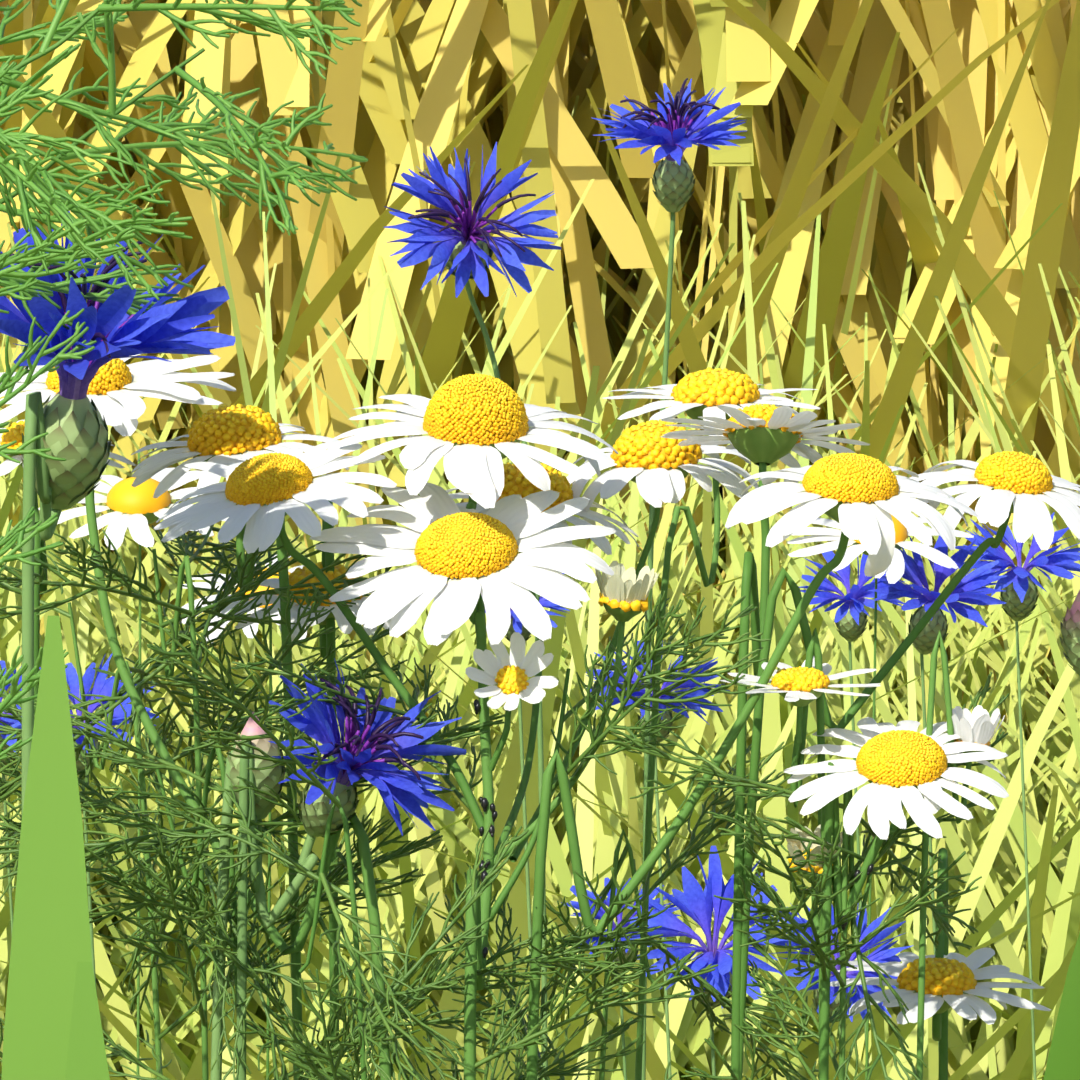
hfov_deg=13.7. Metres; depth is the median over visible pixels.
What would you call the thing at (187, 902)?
shoot
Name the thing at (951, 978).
daisy
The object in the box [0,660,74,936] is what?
cornflower
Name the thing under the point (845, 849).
shoot
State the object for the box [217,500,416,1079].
daisy
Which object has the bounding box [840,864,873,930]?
aphids
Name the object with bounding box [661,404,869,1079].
daisy
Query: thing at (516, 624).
cornflower
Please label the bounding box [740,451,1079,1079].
daisy
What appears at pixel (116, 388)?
daisy
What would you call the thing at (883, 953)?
cornflower
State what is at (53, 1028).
grass
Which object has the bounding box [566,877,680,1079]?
cornflower
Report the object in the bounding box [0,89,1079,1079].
meadow grass
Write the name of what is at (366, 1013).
shoot
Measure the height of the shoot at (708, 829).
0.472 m
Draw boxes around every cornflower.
[0,211,234,812]
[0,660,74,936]
[12,654,158,991]
[210,658,465,1079]
[384,142,561,1079]
[484,573,569,1072]
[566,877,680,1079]
[586,640,729,1079]
[593,78,745,1079]
[624,846,784,1075]
[769,903,913,1021]
[799,551,911,1071]
[865,535,1006,1052]
[955,512,1079,1079]
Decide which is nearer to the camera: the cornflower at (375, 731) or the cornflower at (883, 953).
the cornflower at (375, 731)
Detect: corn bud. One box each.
[225,712,284,1079]
[1059,590,1079,675]
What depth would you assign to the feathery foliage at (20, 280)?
0.54 m
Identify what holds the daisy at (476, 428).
on the ground
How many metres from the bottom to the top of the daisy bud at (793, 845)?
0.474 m
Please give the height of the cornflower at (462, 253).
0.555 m
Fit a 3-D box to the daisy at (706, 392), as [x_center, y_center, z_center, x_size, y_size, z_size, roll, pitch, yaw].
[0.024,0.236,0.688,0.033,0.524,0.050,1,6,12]
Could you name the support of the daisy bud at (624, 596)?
on the daisy at (464, 557)
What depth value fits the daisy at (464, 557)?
0.59 m
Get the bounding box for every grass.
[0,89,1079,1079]
[1,616,1079,1079]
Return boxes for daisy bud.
[493,561,712,865]
[681,807,981,1079]
[916,630,1004,1079]
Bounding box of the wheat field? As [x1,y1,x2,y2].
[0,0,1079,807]
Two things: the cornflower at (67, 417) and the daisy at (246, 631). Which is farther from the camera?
the daisy at (246, 631)
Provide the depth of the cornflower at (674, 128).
0.83 m
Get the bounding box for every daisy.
[0,354,673,1079]
[0,419,135,713]
[38,452,228,1079]
[131,403,348,1079]
[154,441,483,835]
[181,551,356,1079]
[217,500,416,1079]
[288,483,717,1079]
[328,373,618,631]
[445,463,638,856]
[465,632,557,770]
[509,419,758,861]
[526,453,978,1079]
[602,367,820,1079]
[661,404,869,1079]
[714,717,1008,1079]
[720,628,880,1079]
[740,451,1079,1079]
[787,508,973,1079]
[830,848,1050,1079]
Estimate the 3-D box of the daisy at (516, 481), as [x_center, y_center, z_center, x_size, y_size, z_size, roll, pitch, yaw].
[-0.002,0.015,0.625,0.032,0.051,0.053,0,6,-1]
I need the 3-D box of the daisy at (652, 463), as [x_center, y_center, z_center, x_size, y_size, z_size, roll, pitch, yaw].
[0.013,0.013,0.627,0.029,0.057,0.059,2,6,16]
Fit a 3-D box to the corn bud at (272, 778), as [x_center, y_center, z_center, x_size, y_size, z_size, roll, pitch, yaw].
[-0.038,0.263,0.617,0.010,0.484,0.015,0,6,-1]
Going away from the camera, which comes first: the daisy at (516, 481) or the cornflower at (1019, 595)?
the daisy at (516, 481)
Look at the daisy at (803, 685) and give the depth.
0.60 m
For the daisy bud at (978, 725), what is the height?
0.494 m
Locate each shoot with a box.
[0,516,442,1079]
[0,541,418,1079]
[0,664,509,1079]
[147,620,528,1079]
[427,742,818,1079]
[489,595,771,921]
[608,672,1008,1079]
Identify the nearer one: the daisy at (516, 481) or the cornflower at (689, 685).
the daisy at (516, 481)
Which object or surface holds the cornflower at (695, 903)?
on the ground
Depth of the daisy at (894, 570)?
0.89 m
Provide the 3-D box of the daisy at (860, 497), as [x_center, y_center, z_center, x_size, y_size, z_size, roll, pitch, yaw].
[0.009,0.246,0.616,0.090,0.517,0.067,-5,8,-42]
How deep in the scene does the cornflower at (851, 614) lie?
0.99 m
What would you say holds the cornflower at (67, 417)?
on the ground
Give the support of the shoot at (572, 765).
on the ground
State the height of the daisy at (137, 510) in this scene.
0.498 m
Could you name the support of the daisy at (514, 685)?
on the daisy at (464, 557)
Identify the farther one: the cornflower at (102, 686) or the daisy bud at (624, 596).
the cornflower at (102, 686)
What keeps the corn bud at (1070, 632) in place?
on the ground
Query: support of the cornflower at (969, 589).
on the ground
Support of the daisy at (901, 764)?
on the ground
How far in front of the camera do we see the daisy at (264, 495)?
0.59 m
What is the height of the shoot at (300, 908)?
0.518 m
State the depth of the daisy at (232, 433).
0.62 m
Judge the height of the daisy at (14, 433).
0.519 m
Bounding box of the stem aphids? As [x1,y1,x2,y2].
[474,699,497,957]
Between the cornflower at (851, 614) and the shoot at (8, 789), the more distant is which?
the cornflower at (851, 614)

